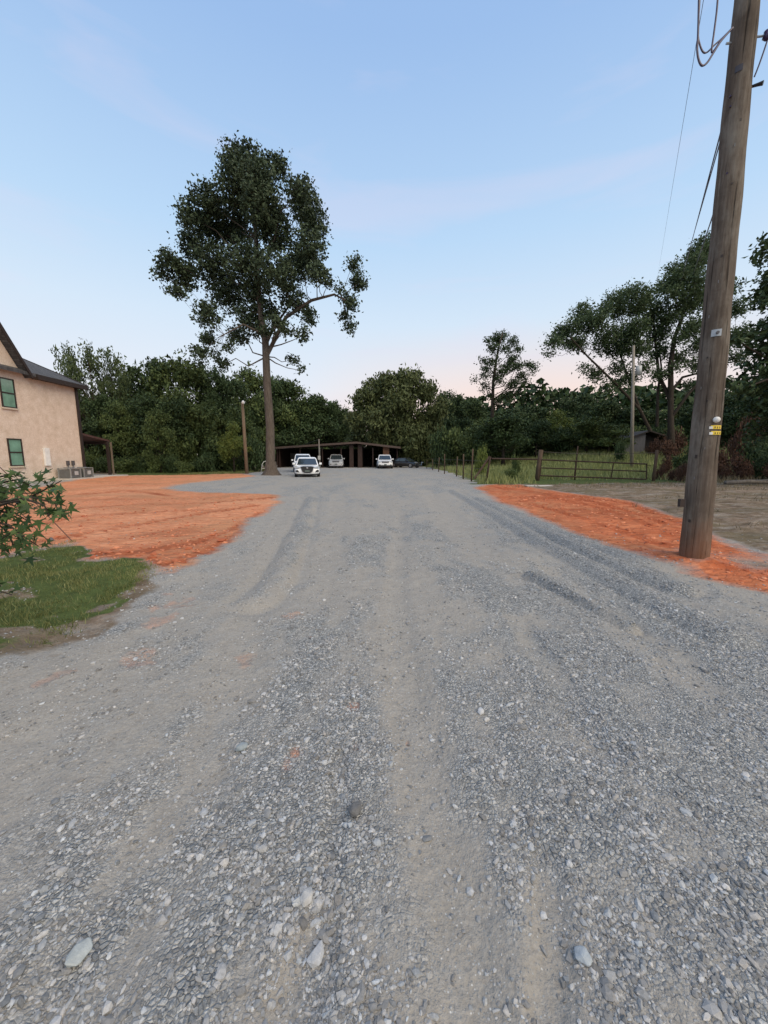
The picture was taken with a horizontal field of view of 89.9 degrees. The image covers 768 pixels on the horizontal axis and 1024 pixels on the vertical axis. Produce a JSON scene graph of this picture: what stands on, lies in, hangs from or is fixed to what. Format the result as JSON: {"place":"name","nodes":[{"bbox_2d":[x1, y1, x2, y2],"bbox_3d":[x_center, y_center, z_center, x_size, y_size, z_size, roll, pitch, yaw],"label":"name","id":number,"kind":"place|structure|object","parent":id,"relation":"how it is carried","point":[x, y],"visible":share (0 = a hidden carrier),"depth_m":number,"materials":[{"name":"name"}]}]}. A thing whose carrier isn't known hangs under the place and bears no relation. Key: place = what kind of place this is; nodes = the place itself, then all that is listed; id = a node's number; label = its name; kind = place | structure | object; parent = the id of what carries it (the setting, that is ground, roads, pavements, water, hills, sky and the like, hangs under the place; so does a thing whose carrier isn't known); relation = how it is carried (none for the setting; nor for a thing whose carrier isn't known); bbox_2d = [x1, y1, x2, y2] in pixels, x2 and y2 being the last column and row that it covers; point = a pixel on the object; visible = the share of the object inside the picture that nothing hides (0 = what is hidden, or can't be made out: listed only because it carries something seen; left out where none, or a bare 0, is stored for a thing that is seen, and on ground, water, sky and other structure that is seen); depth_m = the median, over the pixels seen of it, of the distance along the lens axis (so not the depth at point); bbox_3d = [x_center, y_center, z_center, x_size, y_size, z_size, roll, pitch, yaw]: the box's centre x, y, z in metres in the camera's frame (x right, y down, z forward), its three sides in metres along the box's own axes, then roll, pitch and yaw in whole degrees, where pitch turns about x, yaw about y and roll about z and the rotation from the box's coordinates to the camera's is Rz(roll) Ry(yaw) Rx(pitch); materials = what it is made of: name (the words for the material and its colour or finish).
{"place":"outdoors","nodes":[
{"label":"outdoors","id":0,"kind":"place"},
{"bbox_2d":[55,476,103,479],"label":"pavement","id":1,"kind":"structure","parent":0,"point":[92,477],"depth_m":25.13,"materials":[{"name":"concrete"}]},
{"bbox_2d":[57,467,81,477],"bbox_3d":[-20.580,-2.569,25.191,0.860,0.700,0.860,0,8,0],"label":"air conditioner","id":2,"kind":"object","parent":1,"relation":"on","point":[68,472],"visible":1,"depth_m":24.83,"materials":[{"name":"grey metal"}]},
{"bbox_2d":[0,468,262,647],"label":"lawn","id":3,"kind":"structure","parent":0,"point":[47,592],"depth_m":4.52,"materials":[{"name":"green plant"}]},
{"bbox_2d":[0,460,81,604],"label":"sweetgum sapling","id":4,"kind":"object","parent":3,"relation":"on","point":[22,504],"visible":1,"depth_m":2.55,"materials":[{"name":"green plant"}]},
{"bbox_2d":[97,399,143,458],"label":"woodland tree","id":5,"kind":"object","parent":3,"relation":"on","point":[125,438],"visible":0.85,"depth_m":36.33,"materials":[{"name":"green plant"}]},
{"bbox_2d":[111,457,133,472],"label":"bush","id":6,"kind":"object","parent":3,"relation":"on","point":[121,467],"visible":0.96,"depth_m":35.02,"materials":[{"name":"green plant"}]},
{"bbox_2d":[120,355,174,447],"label":"woodland tree","id":7,"kind":"object","parent":3,"relation":"on","point":[135,372],"visible":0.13,"depth_m":40.20,"materials":[{"name":"green plant"}]},
{"bbox_2d":[140,447,162,472],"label":"bush","id":8,"kind":"object","parent":3,"relation":"on","point":[154,468],"visible":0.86,"depth_m":35.03,"materials":[{"name":"green plant"}]},
{"bbox_2d":[123,393,181,471],"bbox_3d":[-22.597,-7.626,37.776,5.449,7.765,5.526,2,8,15],"label":"woodland tree","id":9,"kind":"object","parent":3,"relation":"on","point":[146,403],"visible":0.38,"depth_m":36.36,"materials":[{"name":"green plant"}]},
{"bbox_2d":[138,404,182,472],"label":"woodland tree","id":10,"kind":"object","parent":3,"relation":"on","point":[153,428],"visible":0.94,"depth_m":35.03,"materials":[{"name":"green plant"}]},
{"bbox_2d":[162,453,179,472],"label":"bush","id":11,"kind":"object","parent":3,"relation":"on","point":[170,461],"visible":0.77,"depth_m":35.19,"materials":[{"name":"green plant"}]},
{"bbox_2d":[149,395,201,452],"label":"woodland tree","id":12,"kind":"object","parent":3,"relation":"on","point":[179,406],"visible":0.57,"depth_m":37.34,"materials":[{"name":"green plant"}]},
{"bbox_2d":[139,348,218,451],"bbox_3d":[-21.325,-10.599,40.659,7.350,13.098,8.231,-4,9,-26],"label":"woodland tree","id":13,"kind":"object","parent":3,"relation":"on","point":[185,375],"visible":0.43,"depth_m":39.52,"materials":[{"name":"green plant"}]},
{"bbox_2d":[172,458,196,473],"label":"bush","id":14,"kind":"object","parent":3,"relation":"on","point":[183,467],"visible":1,"depth_m":34.31,"materials":[{"name":"green plant"}]},
{"bbox_2d":[175,429,198,463],"bbox_3d":[-19.709,-5.937,37.935,3.184,4.446,2.892,0,8,2],"label":"bush","id":15,"kind":"object","parent":3,"relation":"on","point":[187,454],"visible":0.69,"depth_m":37.50,"materials":[{"name":"green plant"}]},
{"bbox_2d":[196,452,216,471],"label":"bush","id":16,"kind":"object","parent":3,"relation":"on","point":[204,464],"visible":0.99,"depth_m":34.54,"materials":[{"name":"green plant"}]},
{"bbox_2d":[177,365,237,455],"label":"woodland tree","id":17,"kind":"object","parent":3,"relation":"on","point":[212,377],"visible":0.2,"depth_m":42.57,"materials":[{"name":"green plant"}]},
{"bbox_2d":[179,398,237,456],"bbox_3d":[-18.000,-7.789,39.731,6.399,7.518,5.342,4,9,23],"label":"woodland tree","id":18,"kind":"object","parent":3,"relation":"on","point":[208,417],"visible":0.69,"depth_m":38.31,"materials":[{"name":"green plant"}]},
{"bbox_2d":[198,436,223,471],"bbox_3d":[-17.010,-5.586,37.848,2.616,3.687,3.270,2,8,10],"label":"bush","id":19,"kind":"object","parent":3,"relation":"on","point":[215,463],"visible":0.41,"depth_m":37.45,"materials":[{"name":"green plant"}]},
{"bbox_2d":[199,371,251,432],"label":"woodland tree","id":20,"kind":"object","parent":3,"relation":"on","point":[227,390],"visible":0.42,"depth_m":43.21,"materials":[{"name":"green plant"}]},
{"bbox_2d":[207,431,243,470],"bbox_3d":[-15.721,-5.979,38.578,3.380,4.209,3.721,-1,8,-6],"label":"bush","id":21,"kind":"object","parent":3,"relation":"on","point":[228,465],"visible":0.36,"depth_m":37.99,"materials":[{"name":"green plant"}]},
{"bbox_2d":[215,422,253,472],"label":"woodland tree","id":22,"kind":"object","parent":3,"relation":"on","point":[230,443],"visible":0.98,"depth_m":35.29,"materials":[{"name":"green plant"}]},
{"bbox_2d":[215,404,261,448],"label":"woodland tree","id":23,"kind":"object","parent":3,"relation":"on","point":[235,416],"visible":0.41,"depth_m":40.48,"materials":[{"name":"green plant"}]},
{"bbox_2d":[239,429,265,471],"bbox_3d":[-13.027,-5.887,37.938,3.191,4.326,3.747,1,8,7],"label":"bush","id":24,"kind":"object","parent":3,"relation":"on","point":[256,455],"visible":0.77,"depth_m":37.67,"materials":[{"name":"green plant"}]},
{"bbox_2d":[176,469,264,474],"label":"verge grass","id":25,"kind":"structure","parent":0,"point":[219,472],"depth_m":34.23,"materials":[{"name":"green plant"}]},
{"bbox_2d":[279,466,382,467],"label":"pavement","id":26,"kind":"structure","parent":0,"point":[344,466],"depth_m":55.54,"materials":[{"name":"grey concrete"}]},
{"bbox_2d":[275,442,400,467],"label":"carport","id":27,"kind":"object","parent":26,"relation":"on","point":[359,457],"visible":0.77,"depth_m":57.83,"materials":[{"name":"brown wood"}]},
{"bbox_2d":[0,466,767,1023],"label":"gravel driveway","id":28,"kind":"structure","parent":0,"point":[340,498],"depth_m":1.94,"materials":[{"name":"grey gravel"}]},
{"bbox_2d":[65,937,92,967],"bbox_3d":[-0.928,1.341,1.169,0.057,0.029,0.075,2,3,16],"label":"rock","id":29,"kind":"object","parent":28,"relation":"on","point":[79,952],"visible":1,"depth_m":1.16,"materials":[{"name":"grey stone"}]},
{"bbox_2d":[241,400,248,473],"bbox_3d":[-11.933,-6.252,33.016,0.352,6.362,0.825,-3,9,-18],"label":"light pole","id":30,"kind":"object","parent":28,"relation":"on","point":[244,440],"visible":0.91,"depth_m":33.16,"materials":[{"name":"beige wood"}]},
{"bbox_2d":[148,130,370,475],"bbox_3d":[-9.285,-15.228,29.465,16.654,24.940,8.833,0,8,0],"label":"oak tree","id":31,"kind":"object","parent":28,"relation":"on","point":[250,185],"visible":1,"depth_m":28.04,"materials":[{"name":"green plant"}]},
{"bbox_2d":[300,886,312,906],"bbox_3d":[-0.261,1.307,1.311,0.043,0.034,0.060,2,3,15],"label":"rock","id":32,"kind":"object","parent":28,"relation":"on","point":[306,896],"visible":1,"depth_m":1.30,"materials":[{"name":"grey stone"}]},
{"bbox_2d":[292,457,321,476],"bbox_3d":[-6.013,-3.570,30.168,2.190,1.440,4.864,-2,8,-11],"label":"white sedan","id":33,"kind":"object","parent":28,"relation":"on","point":[306,466],"visible":1,"depth_m":28.32,"materials":[{"name":"paint"}]},
{"bbox_2d":[307,940,323,967],"bbox_3d":[-0.201,1.353,1.173,0.040,0.026,0.064,7,11,39],"label":"rock","id":34,"kind":"object","parent":28,"relation":"on","point":[314,958],"visible":1,"depth_m":1.16,"materials":[{"name":"grey stone"}]},
{"bbox_2d":[328,454,344,467],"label":"silver pickup","id":35,"kind":"object","parent":28,"relation":"on","point":[336,460],"visible":0.99,"depth_m":50.99,"materials":[{"name":"paint"}]},
{"bbox_2d":[376,454,393,468],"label":"white suv","id":36,"kind":"object","parent":28,"relation":"on","point":[384,461],"visible":1,"depth_m":48.19,"materials":[{"name":"paint"}]},
{"bbox_2d":[392,457,422,467],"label":"black car","id":37,"kind":"object","parent":28,"relation":"on","point":[404,461],"visible":0.91,"depth_m":51.77,"materials":[{"name":"paint"}]},
{"bbox_2d":[574,945,592,966],"bbox_3d":[0.600,1.334,1.157,0.051,0.030,0.042,-1,6,38],"label":"rock","id":38,"kind":"object","parent":28,"relation":"on","point":[582,955],"visible":1,"depth_m":1.15,"materials":[{"name":"grey stone"}]},
{"bbox_2d":[0,474,767,592],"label":"red clay","id":39,"kind":"structure","parent":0,"point":[118,491],"depth_m":9.09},
{"bbox_2d":[0,493,767,586],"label":"clay clods","id":40,"kind":"object","parent":39,"relation":"on","point":[150,558],"visible":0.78,"depth_m":7.29,"materials":[{"name":"orange soil"}]},
{"bbox_2d":[677,0,767,558],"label":"utility pole","id":41,"kind":"object","parent":39,"relation":"on","point":[697,502],"visible":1,"depth_m":4.94,"materials":[{"name":"brown wood"}]},
{"bbox_2d":[696,0,732,66],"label":"cable","id":42,"kind":"object","parent":41,"relation":"attached to","point":[697,42],"visible":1,"depth_m":4.39,"materials":[{"name":"black rubber"}]},
{"bbox_2d":[0,463,767,656],"bbox_3d":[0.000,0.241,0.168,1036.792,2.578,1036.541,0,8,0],"label":"ground","id":43,"kind":"structure","parent":0,"point":[745,509],"depth_m":8.35,"materials":[{"name":"brown soil"}]},
{"bbox_2d":[0,322,114,482],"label":"house","id":44,"kind":"structure","parent":43,"relation":"on","point":[40,423],"depth_m":23.55,"materials":[{"name":"beige paint"}]},
{"bbox_2d":[0,377,18,409],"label":"window","id":45,"kind":"structure","parent":44,"relation":"in","point":[7,387],"depth_m":21.67,"materials":[{"name":"green glass"}]},
{"bbox_2d":[6,438,26,467],"bbox_3d":[-21.148,-3.388,22.143,0.096,1.650,0.960,0,8,0],"label":"window","id":46,"kind":"structure","parent":44,"relation":"in","point":[15,448],"depth_m":22.12,"materials":[{"name":"green glass"}]},
{"bbox_2d":[48,342,94,423],"bbox_3d":[-31.401,-10.418,38.863,3.297,13.289,4.896,-2,8,-11],"label":"woodland tree","id":47,"kind":"object","parent":43,"relation":"on","point":[70,354],"visible":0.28,"depth_m":37.77,"materials":[{"name":"green plant"}]},
{"bbox_2d":[60,337,119,432],"bbox_3d":[-29.464,-10.503,38.891,3.747,13.459,5.330,6,10,36],"label":"woodland tree","id":48,"kind":"object","parent":43,"relation":"on","point":[91,369],"visible":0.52,"depth_m":38.29,"materials":[{"name":"green plant"}]},
{"bbox_2d":[81,393,124,456],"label":"woodland tree","id":49,"kind":"object","parent":43,"relation":"on","point":[98,404],"visible":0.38,"depth_m":37.08,"materials":[{"name":"green plant"}]},
{"bbox_2d":[92,346,134,432],"bbox_3d":[-27.857,-10.460,39.922,4.970,13.057,3.216,7,11,39],"label":"woodland tree","id":50,"kind":"object","parent":43,"relation":"on","point":[120,373],"visible":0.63,"depth_m":38.97,"materials":[{"name":"green plant"}]},
{"bbox_2d":[240,408,265,449],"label":"woodland tree","id":51,"kind":"object","parent":43,"relation":"on","point":[253,417],"visible":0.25,"depth_m":61.87,"materials":[{"name":"green plant"}]},
{"bbox_2d":[229,360,279,452],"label":"woodland tree","id":52,"kind":"object","parent":43,"relation":"on","point":[248,375],"visible":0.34,"depth_m":62.76,"materials":[{"name":"green plant"}]},
{"bbox_2d":[250,371,301,463],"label":"woodland tree","id":53,"kind":"object","parent":43,"relation":"on","point":[278,387],"visible":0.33,"depth_m":64.73,"materials":[{"name":"green plant"}]},
{"bbox_2d":[273,378,319,445],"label":"woodland tree","id":54,"kind":"object","parent":43,"relation":"on","point":[289,417],"visible":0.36,"depth_m":64.74,"materials":[{"name":"green plant"}]},
{"bbox_2d":[275,400,331,448],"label":"woodland tree","id":55,"kind":"object","parent":43,"relation":"on","point":[291,437],"visible":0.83,"depth_m":64.61,"materials":[{"name":"green plant"}]},
{"bbox_2d":[296,392,345,448],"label":"woodland tree","id":56,"kind":"object","parent":43,"relation":"on","point":[330,427],"visible":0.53,"depth_m":66.94,"materials":[{"name":"green plant"}]},
{"bbox_2d":[318,399,353,448],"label":"woodland tree","id":57,"kind":"object","parent":43,"relation":"on","point":[334,411],"visible":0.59,"depth_m":69.52,"materials":[{"name":"green plant"}]},
{"bbox_2d":[343,363,453,465],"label":"oak tree","id":58,"kind":"object","parent":43,"relation":"on","point":[399,393],"visible":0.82,"depth_m":58.61,"materials":[{"name":"green plant"}]},
{"bbox_2d":[78,377,761,461],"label":"wood","id":59,"kind":"object","parent":43,"relation":"on","point":[646,397],"visible":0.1,"depth_m":83.03,"materials":[{"name":"green plant"}]},
{"bbox_2d":[445,393,475,431],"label":"woodland tree","id":60,"kind":"object","parent":43,"relation":"on","point":[454,407],"visible":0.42,"depth_m":67.22,"materials":[{"name":"green plant"}]},
{"bbox_2d":[645,472,767,482],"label":"dry weeds","id":61,"kind":"object","parent":43,"relation":"on","point":[725,479],"visible":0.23,"depth_m":21.72,"materials":[{"name":"brown plant"}]},
{"bbox_2d":[724,479,767,484],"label":"log","id":62,"kind":"object","parent":43,"relation":"on","point":[730,482],"visible":1,"depth_m":19.37,"materials":[{"name":"wood"}]},
{"bbox_2d":[726,231,767,451],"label":"dark tree","id":63,"kind":"object","parent":43,"relation":"on","point":[747,385],"visible":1,"depth_m":18.07,"materials":[{"name":"green plant"}]},
{"bbox_2d":[0,0,767,445],"label":"sky","id":64,"kind":"structure","parent":0,"point":[492,165],"materials":[{"name":"blue"}]},
{"bbox_2d":[423,447,736,484],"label":"pasture","id":65,"kind":"structure","parent":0,"point":[549,481],"depth_m":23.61,"materials":[{"name":"green plant"}]},
{"bbox_2d":[425,423,455,466],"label":"bush","id":66,"kind":"object","parent":65,"relation":"on","point":[438,443],"visible":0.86,"depth_m":46.35,"materials":[{"name":"green plant"}]},
{"bbox_2d":[442,425,466,466],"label":"bush","id":67,"kind":"object","parent":65,"relation":"on","point":[458,451],"visible":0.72,"depth_m":46.28,"materials":[{"name":"green plant"}]},
{"bbox_2d":[451,417,475,442],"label":"woodland tree","id":68,"kind":"object","parent":65,"relation":"on","point":[462,424],"visible":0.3,"depth_m":54.38,"materials":[{"name":"green plant"}]},
{"bbox_2d":[458,398,489,431],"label":"woodland tree","id":69,"kind":"object","parent":65,"relation":"on","point":[473,410],"visible":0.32,"depth_m":63.49,"materials":[{"name":"green plant"}]},
{"bbox_2d":[474,446,489,475],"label":"bush","id":70,"kind":"object","parent":65,"relation":"on","point":[480,460],"visible":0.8,"depth_m":26.15,"materials":[{"name":"green plant"}]},
{"bbox_2d":[455,417,509,463],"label":"woodland tree","id":71,"kind":"object","parent":65,"relation":"on","point":[466,438],"visible":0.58,"depth_m":42.62,"materials":[{"name":"green plant"}]},
{"bbox_2d":[470,411,532,465],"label":"woodland tree","id":72,"kind":"object","parent":65,"relation":"on","point":[501,425],"visible":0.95,"depth_m":40.18,"materials":[{"name":"green plant"}]},
{"bbox_2d":[470,328,540,443],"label":"slender tree","id":73,"kind":"object","parent":65,"relation":"on","point":[496,342],"visible":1,"depth_m":47.65,"materials":[{"name":"green plant"}]},
{"bbox_2d":[494,407,536,433],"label":"woodland tree","id":74,"kind":"object","parent":65,"relation":"on","point":[528,415],"visible":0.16,"depth_m":59.24,"materials":[{"name":"green plant"}]},
{"bbox_2d":[521,403,549,429],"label":"woodland tree","id":75,"kind":"object","parent":65,"relation":"on","point":[537,410],"visible":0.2,"depth_m":63.25,"materials":[{"name":"green plant"}]},
{"bbox_2d":[535,450,542,480],"bbox_3d":[9.354,-2.668,23.257,0.430,2.170,0.290,0,8,0],"label":"fence post","id":76,"kind":"object","parent":65,"relation":"on","point":[538,465],"visible":0.79,"depth_m":23.14,"materials":[{"name":"brown wood"}]},
{"bbox_2d":[539,459,650,479],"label":"metal gate","id":77,"kind":"structure","parent":76,"relation":"attached to","point":[575,469],"depth_m":23.15,"materials":[{"name":"metal"}]},
{"bbox_2d":[521,419,558,458],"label":"woodland tree","id":78,"kind":"object","parent":65,"relation":"on","point":[538,430],"visible":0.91,"depth_m":44.29,"materials":[{"name":"green plant"}]},
{"bbox_2d":[526,409,580,451],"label":"woodland tree","id":79,"kind":"object","parent":65,"relation":"on","point":[559,417],"visible":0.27,"depth_m":46.26,"materials":[{"name":"green plant"}]},
{"bbox_2d":[546,422,573,454],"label":"bush","id":80,"kind":"object","parent":65,"relation":"on","point":[562,446],"visible":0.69,"depth_m":44.84,"materials":[{"name":"green plant"}]},
{"bbox_2d":[555,397,586,432],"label":"woodland tree","id":81,"kind":"object","parent":65,"relation":"on","point":[571,407],"visible":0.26,"depth_m":59.83,"materials":[{"name":"green plant"}]},
{"bbox_2d":[568,392,603,418],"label":"woodland tree","id":82,"kind":"object","parent":65,"relation":"on","point":[586,398],"visible":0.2,"depth_m":61.63,"materials":[{"name":"green plant"}]},
{"bbox_2d":[557,414,626,452],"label":"woodland tree","id":83,"kind":"object","parent":65,"relation":"on","point":[585,427],"visible":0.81,"depth_m":42.12,"materials":[{"name":"green plant"}]},
{"bbox_2d":[582,398,627,429],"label":"woodland tree","id":84,"kind":"object","parent":65,"relation":"on","point":[600,408],"visible":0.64,"depth_m":54.78,"materials":[{"name":"green plant"}]},
{"bbox_2d":[590,423,636,453],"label":"woodland tree","id":85,"kind":"object","parent":65,"relation":"on","point":[609,437],"visible":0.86,"depth_m":40.58,"materials":[{"name":"green plant"}]},
{"bbox_2d":[614,438,628,461],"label":"bush","id":86,"kind":"object","parent":65,"relation":"on","point":[620,453],"visible":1,"depth_m":36.26,"materials":[{"name":"green plant"}]},
{"bbox_2d":[588,430,666,452],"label":"old shed","id":87,"kind":"structure","parent":65,"relation":"on","point":[642,438],"depth_m":41.45,"materials":[{"name":"grey wood"}]},
{"bbox_2d":[603,406,654,431],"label":"woodland tree","id":88,"kind":"object","parent":65,"relation":"on","point":[624,412],"visible":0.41,"depth_m":53.86,"materials":[{"name":"green plant"}]},
{"bbox_2d":[630,345,641,466],"bbox_3d":[21.388,-8.794,33.084,1.031,10.497,0.440,0,8,0],"label":"pasture pole","id":89,"kind":"object","parent":65,"relation":"on","point":[638,370],"visible":0.84,"depth_m":32.90,"materials":[{"name":"wood"}]},
{"bbox_2d":[538,230,763,447],"bbox_3d":[24.370,-15.421,36.215,20.884,21.081,6.553,0,8,0],"label":"spreading tree","id":90,"kind":"object","parent":65,"relation":"on","point":[626,335],"visible":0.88,"depth_m":35.50,"materials":[{"name":"green plant"}]},
{"bbox_2d":[625,408,678,431],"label":"woodland tree","id":91,"kind":"object","parent":65,"relation":"on","point":[650,415],"visible":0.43,"depth_m":51.79,"materials":[{"name":"green plant"}]},
{"bbox_2d":[658,434,682,460],"bbox_3d":[26.082,-5.724,35.202,2.027,2.803,1.832,5,10,32],"label":"bush","id":92,"kind":"object","parent":65,"relation":"on","point":[667,450],"visible":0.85,"depth_m":35.09,"materials":[{"name":"brown plant"}]},
{"bbox_2d":[662,426,688,455],"bbox_3d":[29.834,-7.236,39.288,2.375,3.559,2.627,-1,8,-6],"label":"bush","id":93,"kind":"object","parent":65,"relation":"on","point":[679,440],"visible":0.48,"depth_m":38.91,"materials":[{"name":"brown plant"}]},
{"bbox_2d":[674,403,692,436],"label":"woodland tree","id":94,"kind":"object","parent":65,"relation":"on","point":[685,414],"visible":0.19,"depth_m":50.37,"materials":[{"name":"green plant"}]},
{"bbox_2d":[726,449,755,479],"bbox_3d":[20.796,-2.658,22.405,1.498,1.993,1.354,6,10,35],"label":"bush","id":95,"kind":"object","parent":65,"relation":"on","point":[736,463],"visible":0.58,"depth_m":22.35,"materials":[{"name":"brown plant"}]},
{"bbox_2d":[721,391,767,437],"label":"woodland tree","id":96,"kind":"object","parent":65,"relation":"on","point":[730,419],"visible":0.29,"depth_m":44.61,"materials":[{"name":"green plant"}]},
{"bbox_2d":[728,397,761,465],"bbox_3d":[28.148,-5.928,29.875,2.252,6.554,2.036,3,9,19],"label":"bush","id":97,"kind":"object","parent":65,"relation":"on","point":[738,435],"visible":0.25,"depth_m":29.98,"materials":[{"name":"green plant"}]},
{"bbox_2d":[734,461,755,479],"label":"bush","id":98,"kind":"object","parent":65,"relation":"on","point":[741,473],"visible":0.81,"depth_m":21.97,"materials":[{"name":"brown plant"}]},
{"bbox_2d":[736,432,767,472],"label":"bush","id":99,"kind":"object","parent":65,"relation":"on","point":[749,453],"visible":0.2,"depth_m":25.66,"materials":[{"name":"green plant"}]},
{"bbox_2d":[749,449,767,479],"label":"bush","id":100,"kind":"object","parent":65,"relation":"on","point":[759,463],"visible":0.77,"depth_m":22.22,"materials":[{"name":"green plant"}]},
{"bbox_2d":[495,480,767,531],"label":"dry grass","id":101,"kind":"structure","parent":0,"point":[638,483],"depth_m":18.52,"materials":[{"name":"plant"}]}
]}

